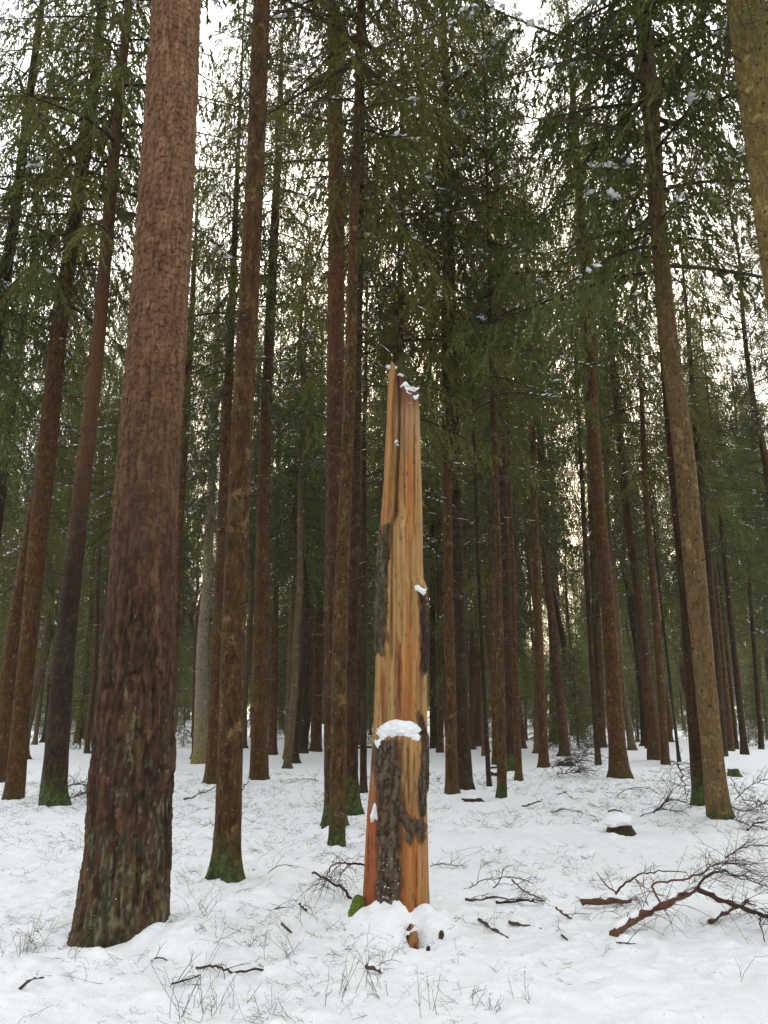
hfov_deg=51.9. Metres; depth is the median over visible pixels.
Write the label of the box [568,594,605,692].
spruce tree
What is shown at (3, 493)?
spruce tree
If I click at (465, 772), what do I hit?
spruce tree
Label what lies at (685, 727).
young spruce
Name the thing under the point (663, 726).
spruce tree
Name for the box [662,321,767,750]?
spruce tree
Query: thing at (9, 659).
spruce tree
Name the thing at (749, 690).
young spruce
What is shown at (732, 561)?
pine tree
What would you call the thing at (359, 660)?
spruce tree
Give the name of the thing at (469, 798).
tree stump
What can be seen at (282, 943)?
bilberry shrub
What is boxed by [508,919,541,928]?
fallen stick
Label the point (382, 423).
pine tree
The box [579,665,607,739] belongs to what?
young spruce
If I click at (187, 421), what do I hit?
spruce tree
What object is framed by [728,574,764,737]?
spruce tree
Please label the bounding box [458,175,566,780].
spruce tree
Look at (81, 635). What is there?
pine tree
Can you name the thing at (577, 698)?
young spruce
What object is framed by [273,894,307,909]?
fallen branch
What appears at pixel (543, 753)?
spruce tree
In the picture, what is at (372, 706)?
young spruce
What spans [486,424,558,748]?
spruce tree
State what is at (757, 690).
spruce tree
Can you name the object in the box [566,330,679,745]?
spruce tree
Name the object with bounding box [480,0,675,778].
spruce tree
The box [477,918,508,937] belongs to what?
fallen stick
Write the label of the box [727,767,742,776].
tree stump
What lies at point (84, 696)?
young spruce
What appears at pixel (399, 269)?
spruce tree
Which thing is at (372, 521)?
spruce tree
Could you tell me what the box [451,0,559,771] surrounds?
pine tree
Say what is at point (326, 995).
bilberry shrub
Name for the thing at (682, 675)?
pine tree
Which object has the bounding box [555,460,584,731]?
spruce tree
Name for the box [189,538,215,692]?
spruce tree
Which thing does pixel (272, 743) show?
spruce tree
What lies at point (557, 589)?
pine tree
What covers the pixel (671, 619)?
spruce tree
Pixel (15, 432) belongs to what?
spruce tree
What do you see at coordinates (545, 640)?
spruce tree
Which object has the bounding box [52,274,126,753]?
spruce tree
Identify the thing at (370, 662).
spruce tree
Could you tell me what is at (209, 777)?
spruce tree
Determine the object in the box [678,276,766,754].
spruce tree
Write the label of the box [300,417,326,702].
spruce tree
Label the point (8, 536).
spruce tree
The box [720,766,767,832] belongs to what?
brush pile
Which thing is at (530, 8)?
sky
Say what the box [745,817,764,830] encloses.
fallen stick
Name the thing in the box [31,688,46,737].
young spruce
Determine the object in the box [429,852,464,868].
fallen branch
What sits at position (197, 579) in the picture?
spruce tree
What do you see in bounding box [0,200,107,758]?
spruce tree
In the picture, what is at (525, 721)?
spruce tree
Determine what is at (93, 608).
spruce tree
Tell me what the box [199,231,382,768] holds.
spruce tree
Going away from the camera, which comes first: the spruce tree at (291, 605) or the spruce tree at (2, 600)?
the spruce tree at (291, 605)
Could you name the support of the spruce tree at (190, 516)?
on the snow ground
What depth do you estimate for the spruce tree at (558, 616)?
42.32 m
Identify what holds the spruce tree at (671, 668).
on the snow ground
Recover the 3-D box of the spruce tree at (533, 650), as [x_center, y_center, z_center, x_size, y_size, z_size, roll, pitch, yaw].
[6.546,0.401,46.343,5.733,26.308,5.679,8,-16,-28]
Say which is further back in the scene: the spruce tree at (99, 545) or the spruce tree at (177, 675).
the spruce tree at (177, 675)
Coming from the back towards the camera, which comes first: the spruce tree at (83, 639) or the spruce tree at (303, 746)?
the spruce tree at (83, 639)
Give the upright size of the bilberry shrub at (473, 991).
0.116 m
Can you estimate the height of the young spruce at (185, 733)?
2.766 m
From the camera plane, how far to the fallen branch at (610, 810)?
12.54 m
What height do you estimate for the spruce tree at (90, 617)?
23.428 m
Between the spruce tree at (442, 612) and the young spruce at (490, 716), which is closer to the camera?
the young spruce at (490, 716)
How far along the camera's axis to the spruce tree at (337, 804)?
11.71 m
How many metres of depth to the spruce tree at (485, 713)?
19.01 m
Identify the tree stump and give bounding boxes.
[461,794,484,801]
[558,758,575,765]
[601,812,636,835]
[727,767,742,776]
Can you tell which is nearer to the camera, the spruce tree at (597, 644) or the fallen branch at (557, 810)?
the fallen branch at (557, 810)
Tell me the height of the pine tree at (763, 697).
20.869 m
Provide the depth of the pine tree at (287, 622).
41.96 m
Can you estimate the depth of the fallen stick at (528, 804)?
13.64 m
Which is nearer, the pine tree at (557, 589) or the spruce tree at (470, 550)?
the spruce tree at (470, 550)
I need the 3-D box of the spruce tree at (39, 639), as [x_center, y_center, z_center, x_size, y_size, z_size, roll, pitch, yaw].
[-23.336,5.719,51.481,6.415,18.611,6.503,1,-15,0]
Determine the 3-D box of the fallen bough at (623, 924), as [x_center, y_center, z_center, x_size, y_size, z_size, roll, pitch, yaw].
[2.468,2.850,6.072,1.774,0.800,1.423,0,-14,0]
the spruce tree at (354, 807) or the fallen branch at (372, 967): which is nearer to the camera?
the fallen branch at (372, 967)
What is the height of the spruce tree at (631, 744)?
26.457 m
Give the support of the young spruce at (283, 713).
on the snow ground
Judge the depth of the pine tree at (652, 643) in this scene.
60.91 m
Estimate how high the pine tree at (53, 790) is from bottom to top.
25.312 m
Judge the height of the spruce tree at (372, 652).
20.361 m
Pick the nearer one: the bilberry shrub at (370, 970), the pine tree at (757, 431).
the bilberry shrub at (370, 970)
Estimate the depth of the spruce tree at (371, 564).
41.25 m
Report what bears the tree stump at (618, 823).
on the snow ground
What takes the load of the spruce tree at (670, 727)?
on the snow ground
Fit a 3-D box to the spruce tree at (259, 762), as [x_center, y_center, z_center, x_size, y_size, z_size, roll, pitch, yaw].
[-3.488,-4.679,23.172,4.588,24.368,4.489,12,-19,-39]
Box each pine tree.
[0,0,270,806]
[0,284,31,629]
[66,0,201,947]
[76,389,118,735]
[177,303,209,706]
[179,300,262,758]
[214,363,274,661]
[233,0,416,828]
[245,570,288,736]
[269,409,324,706]
[273,288,361,751]
[367,301,430,514]
[423,375,483,746]
[427,602,444,736]
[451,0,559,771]
[508,170,587,756]
[527,431,583,742]
[554,119,675,759]
[622,465,677,732]
[639,419,685,697]
[667,390,756,731]
[674,133,767,698]
[713,146,747,191]
[729,521,767,737]
[736,443,767,686]
[737,454,767,674]
[740,193,767,394]
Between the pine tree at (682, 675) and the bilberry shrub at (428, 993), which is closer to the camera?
the bilberry shrub at (428, 993)
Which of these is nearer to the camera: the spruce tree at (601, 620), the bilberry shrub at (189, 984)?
the bilberry shrub at (189, 984)
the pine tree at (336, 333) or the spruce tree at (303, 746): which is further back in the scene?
the spruce tree at (303, 746)
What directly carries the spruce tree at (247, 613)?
on the snow ground
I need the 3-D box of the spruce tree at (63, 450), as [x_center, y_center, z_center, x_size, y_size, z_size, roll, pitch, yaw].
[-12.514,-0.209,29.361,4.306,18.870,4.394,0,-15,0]
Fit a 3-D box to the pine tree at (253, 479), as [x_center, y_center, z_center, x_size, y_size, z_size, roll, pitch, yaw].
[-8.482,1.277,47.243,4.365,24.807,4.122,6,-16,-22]
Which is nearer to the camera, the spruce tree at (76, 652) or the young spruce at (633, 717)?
the young spruce at (633, 717)
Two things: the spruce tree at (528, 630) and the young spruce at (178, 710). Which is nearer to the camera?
the spruce tree at (528, 630)
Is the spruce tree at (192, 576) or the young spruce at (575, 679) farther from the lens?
the spruce tree at (192, 576)
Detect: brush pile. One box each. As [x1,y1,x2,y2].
[68,769,87,803]
[529,731,623,778]
[640,746,704,816]
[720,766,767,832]
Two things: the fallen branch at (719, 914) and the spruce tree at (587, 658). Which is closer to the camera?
the fallen branch at (719, 914)
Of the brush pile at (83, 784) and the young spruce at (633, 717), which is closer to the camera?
the brush pile at (83, 784)
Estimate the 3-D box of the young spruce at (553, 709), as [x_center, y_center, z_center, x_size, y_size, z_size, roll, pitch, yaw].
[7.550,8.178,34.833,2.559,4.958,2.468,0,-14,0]
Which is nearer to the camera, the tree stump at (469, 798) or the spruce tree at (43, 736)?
the tree stump at (469, 798)
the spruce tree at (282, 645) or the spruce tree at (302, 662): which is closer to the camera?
the spruce tree at (302, 662)
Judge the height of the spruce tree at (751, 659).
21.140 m
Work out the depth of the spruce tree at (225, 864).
8.74 m
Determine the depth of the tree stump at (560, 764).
25.57 m
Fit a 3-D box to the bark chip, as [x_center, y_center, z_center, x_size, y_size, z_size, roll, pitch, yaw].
[0.396,2.925,5.455,0.042,0.069,0.046,0,-14,0]
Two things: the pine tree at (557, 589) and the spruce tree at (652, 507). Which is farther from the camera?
the pine tree at (557, 589)
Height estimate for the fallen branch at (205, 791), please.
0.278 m
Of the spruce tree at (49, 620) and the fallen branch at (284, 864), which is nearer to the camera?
the fallen branch at (284, 864)
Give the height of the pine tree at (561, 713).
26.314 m
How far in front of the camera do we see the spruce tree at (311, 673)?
44.58 m
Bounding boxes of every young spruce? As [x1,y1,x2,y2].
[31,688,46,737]
[69,649,98,749]
[70,638,99,743]
[175,691,191,746]
[176,695,188,735]
[247,651,286,737]
[268,653,310,737]
[358,691,373,744]
[368,690,373,719]
[468,666,490,731]
[487,690,491,743]
[519,657,553,742]
[528,698,553,743]
[529,645,584,750]
[548,629,607,747]
[553,648,592,745]
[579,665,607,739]
[625,679,640,742]
[653,682,659,731]
[679,706,687,739]
[735,683,757,743]
[737,649,767,745]
[742,675,767,738]
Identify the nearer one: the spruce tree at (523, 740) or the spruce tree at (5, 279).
the spruce tree at (5, 279)
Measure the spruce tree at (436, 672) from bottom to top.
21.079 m
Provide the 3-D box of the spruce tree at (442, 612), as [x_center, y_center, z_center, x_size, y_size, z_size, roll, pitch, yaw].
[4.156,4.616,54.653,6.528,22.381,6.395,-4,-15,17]
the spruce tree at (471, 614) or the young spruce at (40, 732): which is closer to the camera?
the spruce tree at (471, 614)
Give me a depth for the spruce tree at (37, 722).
42.24 m
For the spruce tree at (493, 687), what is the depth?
27.27 m
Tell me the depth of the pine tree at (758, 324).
34.06 m
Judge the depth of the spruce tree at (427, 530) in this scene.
44.79 m
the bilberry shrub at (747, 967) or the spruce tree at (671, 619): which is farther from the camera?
the spruce tree at (671, 619)
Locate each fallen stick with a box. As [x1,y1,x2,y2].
[18,970,43,989]
[281,922,292,932]
[299,903,311,911]
[312,871,351,899]
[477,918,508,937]
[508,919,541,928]
[522,799,541,806]
[555,906,589,918]
[616,916,659,944]
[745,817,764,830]
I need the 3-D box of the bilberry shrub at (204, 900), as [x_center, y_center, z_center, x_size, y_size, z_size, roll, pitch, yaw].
[-1.334,2.749,5.653,0.342,0.225,0.229,0,-14,0]
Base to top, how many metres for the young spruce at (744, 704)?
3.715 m
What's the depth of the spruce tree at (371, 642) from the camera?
50.39 m
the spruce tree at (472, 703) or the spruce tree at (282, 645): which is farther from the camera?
the spruce tree at (282, 645)
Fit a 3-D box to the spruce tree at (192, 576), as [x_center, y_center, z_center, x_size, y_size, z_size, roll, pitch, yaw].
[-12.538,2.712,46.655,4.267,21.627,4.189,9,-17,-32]
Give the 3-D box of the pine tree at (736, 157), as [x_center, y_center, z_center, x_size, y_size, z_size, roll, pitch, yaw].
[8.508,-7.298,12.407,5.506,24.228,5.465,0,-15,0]
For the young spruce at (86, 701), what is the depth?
42.66 m
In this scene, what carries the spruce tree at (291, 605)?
on the snow ground
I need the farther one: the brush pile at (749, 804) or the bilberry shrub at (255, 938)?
the brush pile at (749, 804)
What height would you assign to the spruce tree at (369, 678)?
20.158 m
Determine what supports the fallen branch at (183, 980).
on the snow ground
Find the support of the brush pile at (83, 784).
on the snow ground
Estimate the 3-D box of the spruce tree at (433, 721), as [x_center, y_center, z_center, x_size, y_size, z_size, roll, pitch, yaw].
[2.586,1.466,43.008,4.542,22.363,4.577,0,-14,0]
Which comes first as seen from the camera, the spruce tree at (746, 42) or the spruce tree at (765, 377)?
the spruce tree at (746, 42)
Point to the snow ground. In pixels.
(670, 977)
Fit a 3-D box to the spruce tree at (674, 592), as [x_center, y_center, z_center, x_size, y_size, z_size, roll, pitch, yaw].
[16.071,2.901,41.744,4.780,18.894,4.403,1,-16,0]
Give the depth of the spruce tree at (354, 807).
14.47 m
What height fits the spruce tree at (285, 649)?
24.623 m
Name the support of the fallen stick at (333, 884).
on the snow ground
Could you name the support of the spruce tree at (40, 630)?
on the snow ground
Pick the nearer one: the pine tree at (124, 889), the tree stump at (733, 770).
the pine tree at (124, 889)
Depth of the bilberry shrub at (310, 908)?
6.00 m
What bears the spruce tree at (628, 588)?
on the snow ground
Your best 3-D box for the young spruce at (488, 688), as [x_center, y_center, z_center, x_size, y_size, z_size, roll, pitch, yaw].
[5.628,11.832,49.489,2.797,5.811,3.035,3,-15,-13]
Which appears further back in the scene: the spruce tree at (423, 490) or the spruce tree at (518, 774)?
the spruce tree at (423, 490)
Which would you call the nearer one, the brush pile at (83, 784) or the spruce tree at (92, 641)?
the brush pile at (83, 784)
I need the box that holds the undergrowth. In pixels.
[0,765,767,1023]
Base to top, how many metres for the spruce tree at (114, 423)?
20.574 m
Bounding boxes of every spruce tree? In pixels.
[0,0,97,514]
[0,0,197,799]
[0,32,134,782]
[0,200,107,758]
[0,204,78,641]
[0,254,39,633]
[0,280,37,558]
[0,316,115,696]
[0,317,99,744]
[0,384,38,656]
[0,478,55,664]
[0,479,19,674]
[1,396,66,675]
[31,0,437,882]
[38,499,83,742]
[40,544,85,700]
[42,325,110,693]
[44,371,113,742]
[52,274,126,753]
[63,301,187,716]
[72,245,203,644]
[75,571,102,687]
[76,394,121,705]
[78,574,104,738]
[80,565,108,673]
[126,0,319,783]
[173,158,233,711]
[176,513,193,722]
[176,543,210,726]
[177,449,212,683]
[177,457,218,735]
[178,510,199,671]
[179,400,214,675]
[179,568,196,642]
[180,409,220,638]
[181,555,215,724]
[183,439,203,562]
[188,6,346,779]
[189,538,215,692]
[193,0,492,846]
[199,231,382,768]
[201,307,290,716]
[201,312,291,747]
[246,432,287,723]
[247,203,327,763]
[247,298,324,754]
[247,446,284,656]
[247,590,287,733]
[248,285,325,758]
[248,504,323,704]
[262,10,531,633]
[263,0,484,815]
[269,327,326,753]
[269,384,373,744]
[277,595,287,714]
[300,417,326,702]
[301,340,425,745]
[308,121,431,792]
[314,253,442,605]
[322,353,374,697]
[323,568,375,695]
[345,0,560,789]
[358,395,423,733]
[359,298,442,682]
[366,372,427,689]
[366,590,375,734]
[389,0,605,798]
[418,363,467,748]
[420,327,466,752]
[421,302,515,749]
[421,371,466,678]
[423,243,550,755]
[423,274,533,786]
[425,562,468,714]
[427,603,490,709]
[427,605,444,703]
[429,158,568,730]
[441,378,515,751]
[443,410,551,696]
[447,0,767,819]
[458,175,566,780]
[460,277,531,764]
[462,141,605,767]
[462,236,588,753]
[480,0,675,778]
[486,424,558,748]
[487,530,541,719]
[503,0,753,805]
[515,513,553,711]
[516,451,565,693]
[516,540,532,739]
[518,430,582,743]
[519,334,587,745]
[526,606,548,704]
[527,287,627,764]
[547,69,634,747]
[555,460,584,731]
[558,385,644,696]
[562,482,624,675]
[565,203,667,749]
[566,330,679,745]
[567,330,680,748]
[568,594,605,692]
[573,518,630,701]
[576,154,708,764]
[577,530,624,728]
[578,566,639,713]
[589,0,767,439]
[591,497,660,741]
[618,400,682,741]
[619,439,683,761]
[620,576,682,727]
[626,190,760,756]
[644,424,742,686]
[657,503,748,629]
[660,491,756,631]
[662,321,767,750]
[667,365,767,716]
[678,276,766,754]
[709,478,752,748]
[719,360,767,748]
[719,384,767,627]
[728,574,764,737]
[729,594,767,687]
[735,599,767,715]
[737,355,767,667]
[753,315,767,482]
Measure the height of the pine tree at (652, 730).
26.408 m
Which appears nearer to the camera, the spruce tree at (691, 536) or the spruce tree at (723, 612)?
the spruce tree at (691, 536)
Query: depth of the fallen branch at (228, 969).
4.79 m
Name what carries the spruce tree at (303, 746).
on the snow ground
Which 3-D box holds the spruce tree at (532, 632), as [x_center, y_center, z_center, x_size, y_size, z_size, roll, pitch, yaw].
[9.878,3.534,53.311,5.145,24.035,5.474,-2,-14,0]
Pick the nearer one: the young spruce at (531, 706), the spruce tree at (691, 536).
the spruce tree at (691, 536)
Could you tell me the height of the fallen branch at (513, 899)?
0.340 m
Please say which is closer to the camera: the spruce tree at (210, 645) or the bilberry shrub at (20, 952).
the bilberry shrub at (20, 952)
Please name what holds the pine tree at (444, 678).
on the snow ground
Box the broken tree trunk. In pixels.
[348,361,429,948]
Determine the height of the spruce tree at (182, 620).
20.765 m
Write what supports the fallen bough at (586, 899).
on the snow ground
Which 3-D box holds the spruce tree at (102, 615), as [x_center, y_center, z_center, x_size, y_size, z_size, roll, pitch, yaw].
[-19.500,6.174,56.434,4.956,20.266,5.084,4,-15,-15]
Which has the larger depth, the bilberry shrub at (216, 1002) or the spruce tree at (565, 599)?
the spruce tree at (565, 599)
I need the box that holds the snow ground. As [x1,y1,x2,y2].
[0,716,767,1023]
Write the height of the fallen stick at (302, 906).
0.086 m
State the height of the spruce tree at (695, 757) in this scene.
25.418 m
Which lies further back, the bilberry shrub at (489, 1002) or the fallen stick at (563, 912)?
the fallen stick at (563, 912)
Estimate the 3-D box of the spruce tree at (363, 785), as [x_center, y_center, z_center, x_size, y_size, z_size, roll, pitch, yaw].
[-0.282,-1.978,17.794,2.831,16.324,2.738,0,-14,0]
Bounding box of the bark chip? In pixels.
[438,930,443,939]
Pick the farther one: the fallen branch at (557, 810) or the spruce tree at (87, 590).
the spruce tree at (87, 590)
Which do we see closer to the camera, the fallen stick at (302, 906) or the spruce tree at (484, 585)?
the fallen stick at (302, 906)
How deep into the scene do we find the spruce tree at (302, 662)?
29.85 m
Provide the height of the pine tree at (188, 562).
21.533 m
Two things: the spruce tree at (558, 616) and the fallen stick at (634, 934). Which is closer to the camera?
the fallen stick at (634, 934)
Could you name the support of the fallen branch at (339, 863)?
on the snow ground
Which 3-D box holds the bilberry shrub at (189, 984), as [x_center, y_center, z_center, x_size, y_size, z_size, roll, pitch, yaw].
[-1.040,2.442,4.282,0.301,0.508,0.308,-7,-16,26]
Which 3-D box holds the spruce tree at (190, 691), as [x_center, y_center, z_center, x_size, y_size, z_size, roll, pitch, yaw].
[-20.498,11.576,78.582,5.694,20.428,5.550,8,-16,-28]
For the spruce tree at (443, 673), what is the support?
on the snow ground
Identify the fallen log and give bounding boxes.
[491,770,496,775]
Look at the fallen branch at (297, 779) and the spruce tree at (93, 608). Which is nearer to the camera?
the fallen branch at (297, 779)
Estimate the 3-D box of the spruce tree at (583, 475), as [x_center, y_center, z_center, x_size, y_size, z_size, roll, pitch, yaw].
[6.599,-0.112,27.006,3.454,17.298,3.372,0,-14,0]
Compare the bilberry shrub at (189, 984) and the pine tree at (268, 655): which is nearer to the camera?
the bilberry shrub at (189, 984)
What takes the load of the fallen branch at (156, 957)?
on the snow ground
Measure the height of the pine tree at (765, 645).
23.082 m
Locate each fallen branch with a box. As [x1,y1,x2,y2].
[150,944,166,962]
[171,952,201,984]
[183,785,215,799]
[196,957,263,979]
[268,856,305,872]
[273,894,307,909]
[289,775,318,782]
[291,850,364,906]
[365,950,401,972]
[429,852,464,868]
[464,858,550,906]
[546,807,601,820]
[608,809,627,814]
[615,786,659,796]
[693,820,767,885]
[708,881,767,941]
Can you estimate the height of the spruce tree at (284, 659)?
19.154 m
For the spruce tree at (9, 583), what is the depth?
43.21 m
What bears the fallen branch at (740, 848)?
on the snow ground
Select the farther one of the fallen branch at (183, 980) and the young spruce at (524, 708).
the young spruce at (524, 708)
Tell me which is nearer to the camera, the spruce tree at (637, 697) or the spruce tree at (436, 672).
the spruce tree at (637, 697)
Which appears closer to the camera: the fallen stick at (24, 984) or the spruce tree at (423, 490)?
the fallen stick at (24, 984)
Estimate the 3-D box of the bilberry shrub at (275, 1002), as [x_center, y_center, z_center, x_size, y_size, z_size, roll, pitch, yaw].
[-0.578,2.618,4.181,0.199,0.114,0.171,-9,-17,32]
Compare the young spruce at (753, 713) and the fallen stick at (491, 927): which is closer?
the fallen stick at (491, 927)
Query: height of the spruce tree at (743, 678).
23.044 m
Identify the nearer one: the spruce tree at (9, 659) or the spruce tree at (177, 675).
the spruce tree at (9, 659)
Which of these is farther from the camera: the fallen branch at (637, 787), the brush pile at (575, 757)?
the brush pile at (575, 757)
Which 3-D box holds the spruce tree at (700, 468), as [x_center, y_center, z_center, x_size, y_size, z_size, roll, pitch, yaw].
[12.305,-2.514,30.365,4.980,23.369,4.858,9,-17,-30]
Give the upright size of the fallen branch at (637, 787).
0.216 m
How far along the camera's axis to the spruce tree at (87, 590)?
40.19 m
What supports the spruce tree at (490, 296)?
on the snow ground
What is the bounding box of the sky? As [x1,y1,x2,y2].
[0,0,767,717]
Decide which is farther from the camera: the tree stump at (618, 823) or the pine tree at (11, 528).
the pine tree at (11, 528)
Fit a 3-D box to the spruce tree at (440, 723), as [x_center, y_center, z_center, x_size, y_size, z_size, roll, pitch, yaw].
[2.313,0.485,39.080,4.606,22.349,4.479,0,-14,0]
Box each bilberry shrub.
[0,911,63,955]
[151,927,224,1019]
[175,877,221,915]
[201,965,260,1020]
[249,926,265,946]
[252,986,287,1015]
[259,921,300,959]
[296,879,328,925]
[324,935,377,1004]
[355,923,387,996]
[414,972,440,1016]
[458,985,481,1001]
[474,987,502,1013]
[507,971,530,1003]
[735,955,767,981]
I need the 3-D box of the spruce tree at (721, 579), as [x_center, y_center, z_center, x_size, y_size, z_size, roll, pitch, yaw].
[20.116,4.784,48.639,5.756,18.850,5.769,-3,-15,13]
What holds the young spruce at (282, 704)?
on the snow ground
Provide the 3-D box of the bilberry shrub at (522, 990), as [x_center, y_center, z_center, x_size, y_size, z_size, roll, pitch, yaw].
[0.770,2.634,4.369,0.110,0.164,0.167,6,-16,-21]
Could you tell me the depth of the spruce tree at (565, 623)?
49.29 m
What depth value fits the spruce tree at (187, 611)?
60.85 m
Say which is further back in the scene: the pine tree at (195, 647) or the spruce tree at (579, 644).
the spruce tree at (579, 644)
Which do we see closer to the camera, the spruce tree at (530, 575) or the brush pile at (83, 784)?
the brush pile at (83, 784)
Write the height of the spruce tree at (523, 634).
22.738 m
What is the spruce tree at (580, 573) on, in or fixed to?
on the snow ground
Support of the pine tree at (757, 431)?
on the snow ground
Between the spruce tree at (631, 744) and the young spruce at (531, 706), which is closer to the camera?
the spruce tree at (631, 744)
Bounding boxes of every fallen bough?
[580,864,685,908]
[592,825,767,943]
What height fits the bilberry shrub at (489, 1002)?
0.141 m
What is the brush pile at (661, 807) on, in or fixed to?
on the snow ground
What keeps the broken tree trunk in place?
on the snow ground
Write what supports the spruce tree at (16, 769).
on the snow ground
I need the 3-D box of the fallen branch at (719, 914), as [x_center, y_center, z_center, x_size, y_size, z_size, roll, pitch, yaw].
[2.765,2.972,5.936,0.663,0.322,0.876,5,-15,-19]
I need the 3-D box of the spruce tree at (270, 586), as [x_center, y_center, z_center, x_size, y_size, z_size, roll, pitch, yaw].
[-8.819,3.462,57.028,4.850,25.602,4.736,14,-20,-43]
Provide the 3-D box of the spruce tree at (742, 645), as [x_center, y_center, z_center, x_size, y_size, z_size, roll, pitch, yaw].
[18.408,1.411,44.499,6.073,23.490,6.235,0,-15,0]
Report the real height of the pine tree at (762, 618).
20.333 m
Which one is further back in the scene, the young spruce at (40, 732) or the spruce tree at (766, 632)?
the young spruce at (40, 732)
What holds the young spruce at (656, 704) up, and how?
on the snow ground
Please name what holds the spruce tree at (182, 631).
on the snow ground
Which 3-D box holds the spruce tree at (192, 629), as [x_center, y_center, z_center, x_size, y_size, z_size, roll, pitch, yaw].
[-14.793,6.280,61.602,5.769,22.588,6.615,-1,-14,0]
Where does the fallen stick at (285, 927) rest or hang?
on the snow ground
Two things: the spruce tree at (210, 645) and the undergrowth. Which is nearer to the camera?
the undergrowth
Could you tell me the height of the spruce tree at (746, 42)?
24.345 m
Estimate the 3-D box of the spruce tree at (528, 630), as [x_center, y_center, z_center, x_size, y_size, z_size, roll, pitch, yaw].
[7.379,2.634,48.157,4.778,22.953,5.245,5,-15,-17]
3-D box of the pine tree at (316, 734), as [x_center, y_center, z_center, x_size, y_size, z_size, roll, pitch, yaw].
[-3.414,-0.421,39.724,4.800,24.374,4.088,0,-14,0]
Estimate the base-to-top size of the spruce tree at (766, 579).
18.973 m
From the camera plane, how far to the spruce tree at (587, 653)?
66.20 m
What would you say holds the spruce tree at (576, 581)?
on the snow ground
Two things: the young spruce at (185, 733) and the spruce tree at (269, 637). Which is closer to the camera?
the young spruce at (185, 733)
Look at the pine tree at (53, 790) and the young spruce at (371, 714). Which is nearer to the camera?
the pine tree at (53, 790)
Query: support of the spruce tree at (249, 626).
on the snow ground
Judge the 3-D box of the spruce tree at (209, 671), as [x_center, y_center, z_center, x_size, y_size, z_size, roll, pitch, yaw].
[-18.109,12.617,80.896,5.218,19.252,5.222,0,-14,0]
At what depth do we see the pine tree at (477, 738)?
41.31 m

